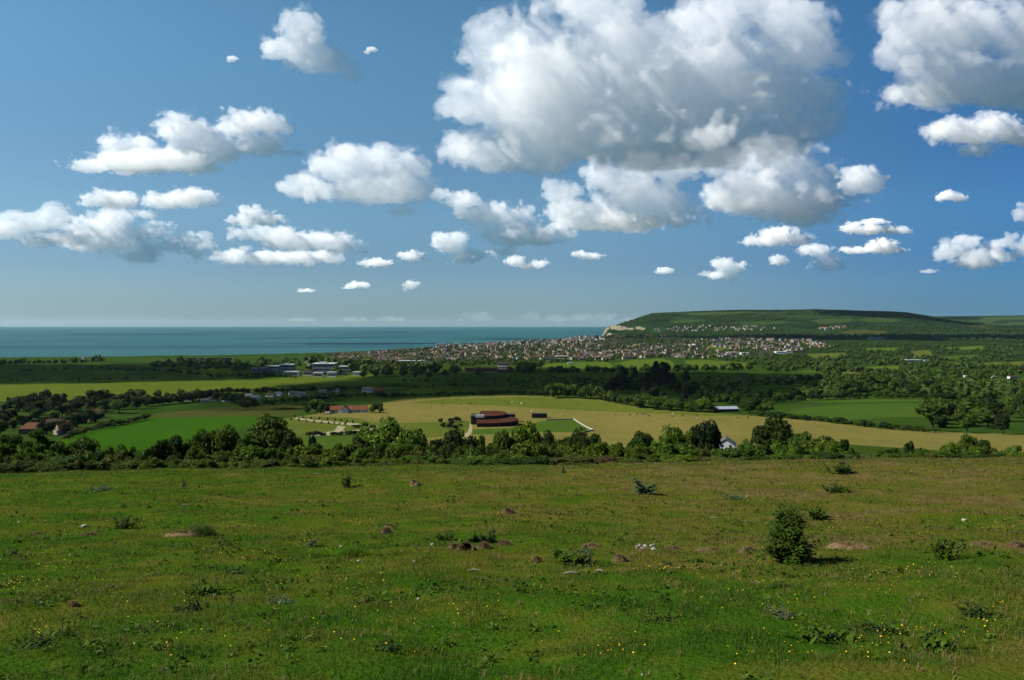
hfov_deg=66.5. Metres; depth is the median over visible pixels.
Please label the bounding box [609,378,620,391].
tree
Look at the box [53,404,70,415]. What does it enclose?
tree
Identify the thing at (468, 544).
burrow
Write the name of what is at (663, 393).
tree
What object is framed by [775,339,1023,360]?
woodland floor
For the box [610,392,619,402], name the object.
tree
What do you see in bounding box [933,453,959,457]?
bush
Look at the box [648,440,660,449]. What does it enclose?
bush
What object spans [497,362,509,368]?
works building
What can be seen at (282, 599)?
weed
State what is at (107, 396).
tree
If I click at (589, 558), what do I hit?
thistle
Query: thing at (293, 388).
tree
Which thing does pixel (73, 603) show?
mound
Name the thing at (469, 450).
bush
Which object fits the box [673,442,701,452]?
bush
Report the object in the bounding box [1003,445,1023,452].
bush
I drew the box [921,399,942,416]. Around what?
tree
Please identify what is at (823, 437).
tree
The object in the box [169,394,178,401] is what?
tree
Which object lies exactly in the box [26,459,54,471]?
bush
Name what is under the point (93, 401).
tree
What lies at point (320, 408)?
tree
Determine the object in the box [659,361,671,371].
tree
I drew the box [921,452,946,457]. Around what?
bush
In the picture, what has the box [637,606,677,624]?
weed
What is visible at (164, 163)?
sky
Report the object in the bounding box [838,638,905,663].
grass tussock
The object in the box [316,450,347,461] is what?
bush
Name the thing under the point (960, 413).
tree
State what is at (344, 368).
works building
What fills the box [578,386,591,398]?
tree
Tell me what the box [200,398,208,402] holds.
bungalow
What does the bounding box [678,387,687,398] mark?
tree
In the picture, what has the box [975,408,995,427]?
tree
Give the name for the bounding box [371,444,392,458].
bush
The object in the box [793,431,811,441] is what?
tree
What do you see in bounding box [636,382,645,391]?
tree
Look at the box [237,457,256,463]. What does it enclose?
bush
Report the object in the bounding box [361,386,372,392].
house
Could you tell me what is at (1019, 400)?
tree
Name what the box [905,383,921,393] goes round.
tree
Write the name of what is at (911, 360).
works building
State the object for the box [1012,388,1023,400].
tree
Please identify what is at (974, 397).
tree
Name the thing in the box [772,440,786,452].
bush
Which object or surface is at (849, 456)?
bush
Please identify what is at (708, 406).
tree
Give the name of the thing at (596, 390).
tree
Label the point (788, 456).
bush
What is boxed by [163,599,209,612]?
weed
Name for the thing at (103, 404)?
tree
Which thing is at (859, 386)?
tree
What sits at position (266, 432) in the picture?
tree
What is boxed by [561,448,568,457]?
bush
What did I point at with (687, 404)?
tree
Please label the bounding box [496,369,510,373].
works building
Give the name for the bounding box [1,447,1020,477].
hillside scrub
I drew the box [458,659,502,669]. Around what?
weed
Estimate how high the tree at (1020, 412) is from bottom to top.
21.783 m
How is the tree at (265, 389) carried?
on the valley grassland
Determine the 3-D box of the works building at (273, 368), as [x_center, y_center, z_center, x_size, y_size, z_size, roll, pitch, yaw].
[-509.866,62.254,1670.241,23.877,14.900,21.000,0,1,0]
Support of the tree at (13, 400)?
on the valley grassland
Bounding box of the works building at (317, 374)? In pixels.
[313,372,323,376]
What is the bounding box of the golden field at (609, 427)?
[304,396,1023,452]
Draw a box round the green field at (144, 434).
[55,416,259,454]
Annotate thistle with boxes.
[304,537,318,546]
[577,544,588,564]
[583,549,593,566]
[630,477,658,495]
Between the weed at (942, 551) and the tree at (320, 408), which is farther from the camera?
the tree at (320, 408)
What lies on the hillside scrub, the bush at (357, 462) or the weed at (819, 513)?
the bush at (357, 462)
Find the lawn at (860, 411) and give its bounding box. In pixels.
[297,355,978,450]
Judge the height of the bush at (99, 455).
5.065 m
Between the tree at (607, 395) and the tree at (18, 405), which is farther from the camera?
the tree at (607, 395)
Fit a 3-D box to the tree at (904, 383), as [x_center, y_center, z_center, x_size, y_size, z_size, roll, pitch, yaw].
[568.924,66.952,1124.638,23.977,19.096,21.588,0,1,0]
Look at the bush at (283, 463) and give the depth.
59.95 m
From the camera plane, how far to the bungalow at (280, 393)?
1071.62 m
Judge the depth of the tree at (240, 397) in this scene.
942.76 m
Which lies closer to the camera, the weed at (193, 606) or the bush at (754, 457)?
the weed at (193, 606)
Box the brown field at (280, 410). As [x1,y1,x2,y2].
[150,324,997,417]
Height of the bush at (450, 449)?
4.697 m
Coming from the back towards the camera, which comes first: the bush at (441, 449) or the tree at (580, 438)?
the tree at (580, 438)
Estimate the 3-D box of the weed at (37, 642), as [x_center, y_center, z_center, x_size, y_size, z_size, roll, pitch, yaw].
[-5.486,3.431,8.916,0.568,0.168,0.560,0,1,-12]
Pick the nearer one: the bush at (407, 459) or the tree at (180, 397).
the bush at (407, 459)
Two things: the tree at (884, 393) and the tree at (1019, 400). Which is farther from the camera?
the tree at (884, 393)
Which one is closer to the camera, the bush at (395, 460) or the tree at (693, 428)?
the bush at (395, 460)
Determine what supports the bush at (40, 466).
on the meadow
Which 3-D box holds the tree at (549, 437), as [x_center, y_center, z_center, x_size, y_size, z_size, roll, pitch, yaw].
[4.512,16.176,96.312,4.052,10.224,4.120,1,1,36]
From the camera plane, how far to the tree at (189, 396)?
965.89 m
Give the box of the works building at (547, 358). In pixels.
[541,357,555,361]
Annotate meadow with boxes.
[0,457,1023,679]
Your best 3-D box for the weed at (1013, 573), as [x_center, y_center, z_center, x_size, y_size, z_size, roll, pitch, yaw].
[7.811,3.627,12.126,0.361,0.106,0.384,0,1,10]
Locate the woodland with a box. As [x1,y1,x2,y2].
[0,309,1023,405]
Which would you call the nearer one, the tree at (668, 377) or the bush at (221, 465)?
the bush at (221, 465)
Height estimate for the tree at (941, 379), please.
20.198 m
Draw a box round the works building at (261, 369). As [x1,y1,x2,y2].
[258,367,268,372]
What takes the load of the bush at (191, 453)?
on the hillside scrub
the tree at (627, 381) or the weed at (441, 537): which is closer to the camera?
the weed at (441, 537)
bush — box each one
[0,453,3,463]
[0,463,34,472]
[3,455,11,463]
[9,447,35,472]
[12,460,25,463]
[24,460,66,471]
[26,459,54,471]
[29,454,46,472]
[46,451,65,459]
[48,461,78,471]
[49,453,88,462]
[62,433,70,438]
[67,430,79,436]
[70,459,94,470]
[81,450,94,462]
[86,450,105,461]
[90,424,102,429]
[90,460,122,470]
[96,422,110,427]
[100,463,122,470]
[101,450,133,462]
[107,419,122,425]
[114,444,140,459]
[118,460,143,469]
[134,447,157,461]
[137,457,164,469]
[140,413,150,419]
[151,459,174,468]
[165,453,182,463]
[165,459,186,468]
[178,459,198,467]
[184,445,206,459]
[189,458,217,467]
[205,450,237,463]
[212,462,229,468]
[225,443,243,455]
[227,462,254,468]
[228,444,275,464]
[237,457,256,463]
[249,458,280,467]
[275,446,286,459]
[276,451,290,460]
[277,460,287,466]
[285,456,318,467]
[286,445,319,456]
[297,454,322,462]
[311,431,322,434]
[311,443,326,455]
[311,461,324,467]
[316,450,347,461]
[319,457,342,466]
[334,461,351,465]
[342,442,364,458]
[344,430,354,434]
[348,447,379,464]
[349,457,363,465]
[362,458,386,466]
[370,461,398,465]
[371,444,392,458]
[374,392,385,396]
[378,458,400,465]
[382,444,412,459]
[396,445,427,459]
[399,455,426,464]
[409,459,426,464]
[423,455,449,464]
[427,445,437,453]
[430,448,437,454]
[434,443,456,458]
[437,445,445,452]
[443,457,482,464]
[451,444,478,458]
[457,446,464,455]
[458,455,485,462]
[466,456,500,464]
[475,446,483,453]
[485,445,497,456]
[485,448,498,456]
[492,458,523,464]
[493,452,507,457]
[499,449,508,455]
[506,441,553,457]
[511,454,529,460]
[518,456,555,464]
[542,440,559,450]
[546,448,561,457]
[553,454,596,464]
[556,441,585,454]
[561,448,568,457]
[564,451,583,464]
[584,442,618,457]
[593,456,622,463]
[608,444,628,457]
[616,440,632,449]
[616,457,628,462]
[621,453,662,462]
[624,443,641,458]
[633,446,657,455]
[643,453,665,459]
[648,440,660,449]
[654,443,690,457]
[661,456,670,461]
[667,454,696,461]
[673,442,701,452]
[684,449,699,455]
[693,455,707,461]
[699,449,711,457]
[702,456,733,460]
[705,444,713,455]
[710,447,745,458]
[731,457,747,460]
[735,444,768,456]
[736,441,766,450]
[744,455,769,460]
[755,438,773,455]
[756,412,766,415]
[758,497,818,566]
[765,454,780,460]
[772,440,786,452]
[774,437,803,455]
[775,448,798,455]
[778,453,799,459]
[786,413,794,417]
[793,453,813,459]
[798,438,806,445]
[801,455,822,459]
[802,415,811,419]
[803,439,820,448]
[804,449,818,454]
[807,451,845,459]
[815,439,842,450]
[820,416,829,421]
[824,445,849,454]
[832,417,840,421]
[838,417,847,421]
[844,454,857,458]
[848,447,862,458]
[859,420,869,425]
[859,454,873,458]
[867,422,875,426]
[868,453,894,458]
[877,447,900,455]
[879,422,891,428]
[889,453,917,457]
[898,426,908,430]
[909,447,931,457]
[912,425,924,430]
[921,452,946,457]
[930,426,940,432]
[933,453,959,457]
[960,452,982,457]
[962,447,987,453]
[977,454,999,457]
[982,446,994,453]
[991,451,1011,456]
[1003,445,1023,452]
[1004,451,1023,456]
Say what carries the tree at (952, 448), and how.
on the hillside scrub
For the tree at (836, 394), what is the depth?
1019.83 m
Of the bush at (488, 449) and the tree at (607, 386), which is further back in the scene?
the tree at (607, 386)
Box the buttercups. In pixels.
[0,479,1022,678]
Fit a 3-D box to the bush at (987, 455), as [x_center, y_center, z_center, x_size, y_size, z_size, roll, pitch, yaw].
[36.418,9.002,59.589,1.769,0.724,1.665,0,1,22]
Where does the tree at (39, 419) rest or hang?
on the valley grassland
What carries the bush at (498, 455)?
on the hillside scrub
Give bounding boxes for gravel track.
[294,418,471,436]
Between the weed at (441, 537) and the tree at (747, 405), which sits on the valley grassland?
the tree at (747, 405)
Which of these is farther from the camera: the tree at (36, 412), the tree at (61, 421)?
the tree at (36, 412)
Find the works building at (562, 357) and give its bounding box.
[556,356,568,359]
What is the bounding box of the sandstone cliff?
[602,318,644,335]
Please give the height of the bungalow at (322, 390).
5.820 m
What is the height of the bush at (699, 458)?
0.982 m
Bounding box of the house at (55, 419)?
[45,417,64,422]
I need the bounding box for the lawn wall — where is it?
[546,418,593,431]
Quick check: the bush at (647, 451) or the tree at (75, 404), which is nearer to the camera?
the bush at (647, 451)
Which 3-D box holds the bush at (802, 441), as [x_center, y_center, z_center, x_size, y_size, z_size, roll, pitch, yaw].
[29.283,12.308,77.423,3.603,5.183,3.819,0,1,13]
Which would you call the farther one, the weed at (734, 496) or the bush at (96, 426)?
the bush at (96, 426)
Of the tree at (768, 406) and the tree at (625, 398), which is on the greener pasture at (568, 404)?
the tree at (625, 398)
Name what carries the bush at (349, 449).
on the hillside scrub
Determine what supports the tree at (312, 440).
on the hillside scrub
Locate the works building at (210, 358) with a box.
[186,358,231,359]
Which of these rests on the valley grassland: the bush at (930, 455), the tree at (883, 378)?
the tree at (883, 378)
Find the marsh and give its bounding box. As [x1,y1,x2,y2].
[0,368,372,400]
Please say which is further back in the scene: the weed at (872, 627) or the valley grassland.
the valley grassland
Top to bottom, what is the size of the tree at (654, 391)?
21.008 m
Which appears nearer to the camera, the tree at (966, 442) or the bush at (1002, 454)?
the bush at (1002, 454)
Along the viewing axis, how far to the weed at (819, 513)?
24.53 m
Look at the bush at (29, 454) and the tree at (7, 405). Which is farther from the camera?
the tree at (7, 405)
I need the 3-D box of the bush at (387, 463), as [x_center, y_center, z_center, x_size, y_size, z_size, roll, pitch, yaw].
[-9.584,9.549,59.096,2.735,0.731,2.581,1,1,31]
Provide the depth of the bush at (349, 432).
603.48 m
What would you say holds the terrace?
on the valley grassland
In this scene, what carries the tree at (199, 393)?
on the valley grassland
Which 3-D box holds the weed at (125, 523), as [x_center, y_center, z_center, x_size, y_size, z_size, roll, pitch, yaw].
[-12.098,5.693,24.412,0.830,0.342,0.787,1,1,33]
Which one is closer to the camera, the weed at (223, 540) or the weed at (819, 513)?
the weed at (223, 540)
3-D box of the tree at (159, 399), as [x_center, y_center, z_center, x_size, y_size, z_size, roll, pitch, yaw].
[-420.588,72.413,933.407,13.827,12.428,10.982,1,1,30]
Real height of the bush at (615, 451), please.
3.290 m
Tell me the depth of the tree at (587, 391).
1027.06 m
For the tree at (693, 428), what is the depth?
112.02 m
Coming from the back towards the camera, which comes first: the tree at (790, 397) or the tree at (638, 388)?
the tree at (638, 388)
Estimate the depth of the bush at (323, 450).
75.16 m
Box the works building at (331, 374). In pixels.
[327,372,336,376]
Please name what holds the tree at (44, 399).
on the valley grassland
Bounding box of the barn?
[714,406,738,411]
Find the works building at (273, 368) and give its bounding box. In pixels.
[267,365,279,371]
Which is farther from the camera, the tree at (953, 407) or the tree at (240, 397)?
the tree at (240, 397)
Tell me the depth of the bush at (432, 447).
78.29 m
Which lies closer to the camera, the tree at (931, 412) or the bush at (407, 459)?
the bush at (407, 459)
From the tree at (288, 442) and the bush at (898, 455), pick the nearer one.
the bush at (898, 455)
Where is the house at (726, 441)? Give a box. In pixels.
[719,434,736,448]
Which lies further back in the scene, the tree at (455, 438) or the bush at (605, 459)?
the tree at (455, 438)
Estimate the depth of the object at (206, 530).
21.96 m
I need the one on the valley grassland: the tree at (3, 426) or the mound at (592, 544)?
the tree at (3, 426)
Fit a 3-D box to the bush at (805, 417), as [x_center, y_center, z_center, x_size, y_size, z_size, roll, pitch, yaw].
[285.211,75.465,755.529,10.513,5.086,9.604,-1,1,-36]
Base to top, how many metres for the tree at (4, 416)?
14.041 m
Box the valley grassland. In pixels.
[0,352,1023,446]
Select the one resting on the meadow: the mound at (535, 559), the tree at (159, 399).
the mound at (535, 559)
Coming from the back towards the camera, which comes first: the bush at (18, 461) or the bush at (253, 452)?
the bush at (253, 452)
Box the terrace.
[465,367,497,371]
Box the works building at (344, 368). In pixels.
[339,366,350,371]
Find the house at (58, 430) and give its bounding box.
[53,421,73,434]
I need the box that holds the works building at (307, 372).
[302,370,313,375]
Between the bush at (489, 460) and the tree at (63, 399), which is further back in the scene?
the tree at (63, 399)
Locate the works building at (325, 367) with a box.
[312,362,337,374]
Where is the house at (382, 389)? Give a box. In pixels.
[373,387,384,392]
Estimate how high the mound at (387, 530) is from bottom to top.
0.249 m
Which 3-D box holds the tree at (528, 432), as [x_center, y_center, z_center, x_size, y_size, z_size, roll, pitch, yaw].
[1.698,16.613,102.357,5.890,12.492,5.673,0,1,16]
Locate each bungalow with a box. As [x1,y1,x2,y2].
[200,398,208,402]
[209,396,217,400]
[249,395,260,398]
[265,393,276,396]
[275,392,283,395]
[288,391,297,394]
[318,389,326,392]
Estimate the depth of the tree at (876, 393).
1041.92 m
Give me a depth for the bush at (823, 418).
739.75 m
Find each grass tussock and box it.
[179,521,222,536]
[286,546,336,557]
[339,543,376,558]
[589,555,623,567]
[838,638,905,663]
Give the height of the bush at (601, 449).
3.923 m
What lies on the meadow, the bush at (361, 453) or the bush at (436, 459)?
the bush at (436, 459)
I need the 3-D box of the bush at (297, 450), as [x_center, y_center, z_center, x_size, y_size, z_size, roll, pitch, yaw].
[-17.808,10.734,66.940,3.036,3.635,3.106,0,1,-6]
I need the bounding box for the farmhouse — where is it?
[329,405,367,412]
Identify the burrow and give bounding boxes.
[462,541,473,550]
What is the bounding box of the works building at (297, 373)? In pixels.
[284,371,299,375]
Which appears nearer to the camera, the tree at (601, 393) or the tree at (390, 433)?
the tree at (390, 433)
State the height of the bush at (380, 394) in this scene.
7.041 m
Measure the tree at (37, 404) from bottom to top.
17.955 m
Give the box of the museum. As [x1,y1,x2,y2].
[471,411,518,426]
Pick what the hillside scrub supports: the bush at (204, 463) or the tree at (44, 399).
the bush at (204, 463)
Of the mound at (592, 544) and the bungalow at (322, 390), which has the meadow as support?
the mound at (592, 544)
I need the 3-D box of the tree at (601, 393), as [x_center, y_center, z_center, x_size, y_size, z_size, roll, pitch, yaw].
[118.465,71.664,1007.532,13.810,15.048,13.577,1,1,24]
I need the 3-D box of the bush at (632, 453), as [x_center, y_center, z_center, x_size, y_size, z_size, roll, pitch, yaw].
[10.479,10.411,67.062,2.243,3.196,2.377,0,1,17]
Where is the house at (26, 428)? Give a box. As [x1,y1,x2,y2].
[18,421,47,433]
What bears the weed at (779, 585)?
on the meadow
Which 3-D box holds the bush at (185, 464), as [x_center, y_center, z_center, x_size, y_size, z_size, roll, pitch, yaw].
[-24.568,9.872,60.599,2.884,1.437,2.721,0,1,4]
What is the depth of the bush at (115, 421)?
700.55 m
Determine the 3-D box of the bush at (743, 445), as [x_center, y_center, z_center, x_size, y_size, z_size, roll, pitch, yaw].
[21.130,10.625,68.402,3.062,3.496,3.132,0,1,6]
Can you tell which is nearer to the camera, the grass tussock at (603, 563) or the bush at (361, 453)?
the grass tussock at (603, 563)
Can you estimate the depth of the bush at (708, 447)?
78.77 m
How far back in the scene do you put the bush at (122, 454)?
68.93 m
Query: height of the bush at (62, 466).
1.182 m
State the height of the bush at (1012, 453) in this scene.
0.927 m
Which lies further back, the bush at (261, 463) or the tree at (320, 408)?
the tree at (320, 408)
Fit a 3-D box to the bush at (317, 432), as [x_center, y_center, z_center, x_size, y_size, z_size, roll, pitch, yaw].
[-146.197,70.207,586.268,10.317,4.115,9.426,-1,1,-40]
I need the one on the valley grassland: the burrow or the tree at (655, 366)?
the tree at (655, 366)
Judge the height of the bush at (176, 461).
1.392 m
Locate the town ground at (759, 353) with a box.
[328,334,774,357]
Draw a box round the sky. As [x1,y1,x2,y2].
[0,0,1023,326]
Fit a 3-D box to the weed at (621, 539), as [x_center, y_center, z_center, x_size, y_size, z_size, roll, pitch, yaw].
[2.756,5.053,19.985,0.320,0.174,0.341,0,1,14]
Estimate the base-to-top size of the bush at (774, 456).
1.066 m
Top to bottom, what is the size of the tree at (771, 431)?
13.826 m
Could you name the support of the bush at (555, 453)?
on the hillside scrub
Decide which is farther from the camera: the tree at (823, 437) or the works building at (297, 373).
the works building at (297, 373)
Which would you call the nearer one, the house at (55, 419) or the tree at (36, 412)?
the house at (55, 419)
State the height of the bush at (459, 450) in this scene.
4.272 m
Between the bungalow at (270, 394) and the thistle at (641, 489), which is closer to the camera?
the thistle at (641, 489)
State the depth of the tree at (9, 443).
89.17 m
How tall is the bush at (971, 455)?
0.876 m
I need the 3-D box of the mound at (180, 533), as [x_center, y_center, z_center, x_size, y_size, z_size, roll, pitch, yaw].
[-9.169,5.396,21.794,1.182,0.235,0.673,0,1,0]
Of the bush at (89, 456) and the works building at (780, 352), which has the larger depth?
the works building at (780, 352)
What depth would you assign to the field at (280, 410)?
860.24 m
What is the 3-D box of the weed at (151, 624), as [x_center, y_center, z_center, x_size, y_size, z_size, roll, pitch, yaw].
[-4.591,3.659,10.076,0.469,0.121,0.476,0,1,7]
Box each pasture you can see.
[407,397,756,416]
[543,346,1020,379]
[669,311,1023,326]
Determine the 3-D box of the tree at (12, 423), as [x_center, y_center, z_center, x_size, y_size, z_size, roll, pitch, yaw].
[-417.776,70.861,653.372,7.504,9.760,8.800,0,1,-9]
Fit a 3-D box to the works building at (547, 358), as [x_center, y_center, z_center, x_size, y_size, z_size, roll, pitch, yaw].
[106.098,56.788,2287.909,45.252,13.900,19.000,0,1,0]
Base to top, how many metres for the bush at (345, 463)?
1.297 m
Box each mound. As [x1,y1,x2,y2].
[68,599,81,606]
[77,531,101,535]
[163,530,201,536]
[380,526,392,533]
[409,479,420,485]
[448,542,464,550]
[476,541,494,548]
[496,539,513,545]
[501,506,514,513]
[529,554,542,563]
[580,542,600,547]
[610,553,628,563]
[635,547,649,550]
[665,545,683,549]
[693,546,721,551]
[737,545,758,552]
[823,540,871,549]
[967,540,993,546]
[1006,539,1023,547]
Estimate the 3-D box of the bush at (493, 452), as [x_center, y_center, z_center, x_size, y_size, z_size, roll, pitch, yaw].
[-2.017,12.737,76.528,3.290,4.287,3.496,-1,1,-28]
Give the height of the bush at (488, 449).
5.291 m
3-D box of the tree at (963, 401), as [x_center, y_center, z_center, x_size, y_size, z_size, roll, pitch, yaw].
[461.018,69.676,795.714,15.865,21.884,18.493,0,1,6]
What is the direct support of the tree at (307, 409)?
on the valley grassland
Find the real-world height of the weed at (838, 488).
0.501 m
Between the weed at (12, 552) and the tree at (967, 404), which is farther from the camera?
the tree at (967, 404)
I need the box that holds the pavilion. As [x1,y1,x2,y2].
[531,413,546,417]
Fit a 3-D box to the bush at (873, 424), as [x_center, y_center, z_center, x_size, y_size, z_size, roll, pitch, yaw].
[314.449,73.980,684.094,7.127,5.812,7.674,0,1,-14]
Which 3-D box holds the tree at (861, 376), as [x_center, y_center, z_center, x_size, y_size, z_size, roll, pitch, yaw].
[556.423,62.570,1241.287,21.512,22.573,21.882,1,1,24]
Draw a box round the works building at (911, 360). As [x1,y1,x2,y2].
[904,359,920,362]
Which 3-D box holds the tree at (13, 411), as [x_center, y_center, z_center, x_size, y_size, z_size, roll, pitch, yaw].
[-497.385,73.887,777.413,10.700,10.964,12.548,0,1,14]
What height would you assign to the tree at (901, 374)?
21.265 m
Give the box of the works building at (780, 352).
[774,351,785,353]
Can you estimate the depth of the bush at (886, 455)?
59.25 m
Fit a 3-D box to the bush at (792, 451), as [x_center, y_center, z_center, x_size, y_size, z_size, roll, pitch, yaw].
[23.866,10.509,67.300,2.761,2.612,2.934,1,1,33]
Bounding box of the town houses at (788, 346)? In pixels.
[342,324,847,356]
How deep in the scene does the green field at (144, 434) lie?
624.61 m
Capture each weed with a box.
[5,630,62,649]
[7,547,17,554]
[43,619,81,636]
[85,483,119,491]
[112,514,137,528]
[141,618,177,628]
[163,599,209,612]
[174,575,225,597]
[206,533,238,545]
[218,564,251,574]
[262,594,300,604]
[341,473,351,487]
[350,588,392,604]
[373,636,407,655]
[435,531,454,539]
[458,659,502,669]
[465,530,482,541]
[473,528,497,542]
[549,547,586,564]
[614,534,624,540]
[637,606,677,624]
[674,555,709,562]
[719,492,747,499]
[764,578,794,587]
[764,603,801,619]
[776,616,875,647]
[806,505,828,519]
[819,479,854,493]
[821,460,852,473]
[837,613,901,634]
[892,618,975,656]
[927,536,970,559]
[954,598,1003,621]
[1000,569,1023,576]
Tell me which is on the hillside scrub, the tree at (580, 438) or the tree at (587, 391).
the tree at (580, 438)
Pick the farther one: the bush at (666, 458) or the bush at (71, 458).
the bush at (71, 458)
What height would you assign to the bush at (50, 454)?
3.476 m
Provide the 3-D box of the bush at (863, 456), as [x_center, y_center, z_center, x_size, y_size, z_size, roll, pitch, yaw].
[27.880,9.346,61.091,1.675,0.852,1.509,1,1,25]
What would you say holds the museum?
on the golden field at (609, 427)
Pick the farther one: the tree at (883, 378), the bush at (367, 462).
the tree at (883, 378)
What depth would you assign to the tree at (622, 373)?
1355.03 m
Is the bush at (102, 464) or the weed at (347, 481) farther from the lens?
the bush at (102, 464)
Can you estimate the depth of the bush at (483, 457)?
60.13 m
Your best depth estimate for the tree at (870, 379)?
1187.65 m
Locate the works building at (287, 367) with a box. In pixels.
[280,363,295,372]
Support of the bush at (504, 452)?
on the hillside scrub
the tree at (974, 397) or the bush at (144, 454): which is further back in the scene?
the tree at (974, 397)
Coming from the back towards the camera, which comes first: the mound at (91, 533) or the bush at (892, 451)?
the bush at (892, 451)
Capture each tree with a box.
[0,401,12,409]
[0,409,13,417]
[0,413,10,421]
[0,420,9,434]
[0,428,67,460]
[7,409,18,418]
[8,419,15,428]
[10,396,25,403]
[12,401,22,411]
[14,414,34,425]
[20,395,35,405]
[22,401,33,413]
[25,401,46,413]
[28,392,37,397]
[29,417,43,422]
[30,408,41,418]
[33,397,43,404]
[35,422,55,435]
[38,389,51,397]
[41,396,48,405]
[42,404,51,414]
[46,396,62,411]
[48,412,59,418]
[48,420,66,424]
[53,393,68,405]
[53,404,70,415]
[56,435,100,455]
[62,424,70,433]
[65,413,88,427]
[68,399,85,412]
[72,396,86,401]
[74,408,94,418]
[85,396,99,407]
[86,390,103,405]
[91,410,104,422]
[95,389,111,399]
[96,399,113,412]
[101,446,114,455]
[108,394,127,402]
[108,398,128,413]
[123,390,136,404]
[123,395,132,403]
[130,395,145,408]
[145,396,153,404]
[149,440,165,460]
[153,396,158,405]
[157,395,164,403]
[158,396,169,404]
[160,434,190,459]
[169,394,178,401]
[177,395,185,402]
[182,392,194,400]
[184,428,214,455]
[192,390,207,399]
[201,389,211,397]
[211,424,240,453]
[212,391,219,398]
[221,392,231,400]
[224,387,233,391]
[228,394,238,402]
[236,394,244,400]
[236,433,252,445]
[237,400,248,408]
[244,413,304,449]
[247,397,256,405]
[260,386,269,391]
[276,432,303,452]
[288,386,298,390]
[303,406,310,413]
[306,385,315,390]
[308,399,326,411]
[308,435,316,446]
[309,443,322,451]
[312,392,329,399]
[316,404,324,413]
[324,404,329,411]
[326,442,342,451]
[348,385,358,389]
[350,416,425,453]
[352,434,371,449]
[404,434,427,448]
[428,428,479,453]
[476,434,491,456]
[491,429,516,451]
[510,420,544,444]
[534,429,563,444]
[544,383,557,397]
[554,382,563,397]
[561,384,571,397]
[564,427,601,447]
[568,383,578,397]
[575,388,583,397]
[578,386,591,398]
[581,384,594,398]
[592,386,603,399]
[598,390,606,400]
[602,390,612,399]
[604,382,612,390]
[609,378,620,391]
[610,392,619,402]
[616,370,625,377]
[616,394,622,402]
[622,394,631,405]
[625,378,630,391]
[627,430,653,447]
[631,366,638,379]
[632,393,653,407]
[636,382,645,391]
[639,387,647,394]
[644,372,652,381]
[644,395,654,408]
[646,382,652,394]
[647,386,659,396]
[650,361,659,372]
[651,396,662,406]
[658,423,695,445]
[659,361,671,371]
[659,390,666,396]
[659,395,670,409]
[663,372,672,384]
[663,399,674,410]
[671,400,682,408]
[674,381,683,392]
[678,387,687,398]
[678,397,688,408]
[680,370,690,381]
[683,383,694,397]
[684,400,693,410]
[688,401,698,411]
[689,381,700,393]
[689,424,698,436]
[693,419,721,448]
[694,397,710,411]
[704,402,714,411]
[721,392,729,403]
[733,393,740,402]
[741,400,757,412]
[750,395,761,407]
[750,413,793,445]
[756,405,765,411]
[762,401,774,410]
[786,394,794,399]
[793,395,802,400]
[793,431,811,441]
[807,392,814,399]
[813,435,833,441]
[822,391,831,397]
[831,376,844,382]
[831,381,850,389]
[831,392,842,398]
[836,439,849,451]
[845,390,852,397]
[851,381,868,392]
[852,392,861,398]
[855,373,866,380]
[862,375,876,384]
[863,382,873,393]
[871,391,881,396]
[873,374,890,383]
[874,383,884,389]
[878,371,891,381]
[880,390,889,397]
[888,380,901,391]
[894,371,906,379]
[900,380,912,386]
[902,440,914,453]
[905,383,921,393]
[909,380,921,383]
[914,391,923,398]
[914,403,950,426]
[921,372,935,379]
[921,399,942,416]
[922,379,937,384]
[929,383,941,393]
[932,397,950,408]
[933,415,948,430]
[935,376,949,382]
[937,391,951,398]
[937,441,960,454]
[946,379,953,386]
[946,402,956,419]
[949,394,956,400]
[951,406,972,422]
[955,396,973,407]
[956,398,971,407]
[957,393,964,398]
[957,433,978,453]
[959,414,977,432]
[962,401,984,410]
[968,393,983,402]
[968,407,983,425]
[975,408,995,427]
[977,440,992,450]
[983,396,997,406]
[986,401,1004,415]
[993,412,1011,433]
[998,405,1014,416]
[1005,401,1017,417]
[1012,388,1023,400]
[1013,393,1023,409]
[1016,404,1023,418]
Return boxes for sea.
[0,327,606,357]
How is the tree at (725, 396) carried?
on the valley grassland
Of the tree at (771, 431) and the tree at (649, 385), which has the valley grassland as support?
the tree at (649, 385)
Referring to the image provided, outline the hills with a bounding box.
[607,309,1023,338]
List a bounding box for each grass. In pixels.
[274,350,1023,437]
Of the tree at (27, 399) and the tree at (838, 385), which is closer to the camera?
the tree at (27, 399)
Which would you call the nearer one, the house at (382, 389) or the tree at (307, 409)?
the tree at (307, 409)
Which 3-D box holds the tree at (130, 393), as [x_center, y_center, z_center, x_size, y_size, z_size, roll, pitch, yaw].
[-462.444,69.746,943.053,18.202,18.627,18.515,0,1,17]
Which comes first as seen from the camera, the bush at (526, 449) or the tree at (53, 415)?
the bush at (526, 449)
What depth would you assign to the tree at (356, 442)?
95.96 m
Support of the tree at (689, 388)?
on the valley grassland
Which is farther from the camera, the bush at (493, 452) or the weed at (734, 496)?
the bush at (493, 452)
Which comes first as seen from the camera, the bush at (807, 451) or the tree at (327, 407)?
the bush at (807, 451)

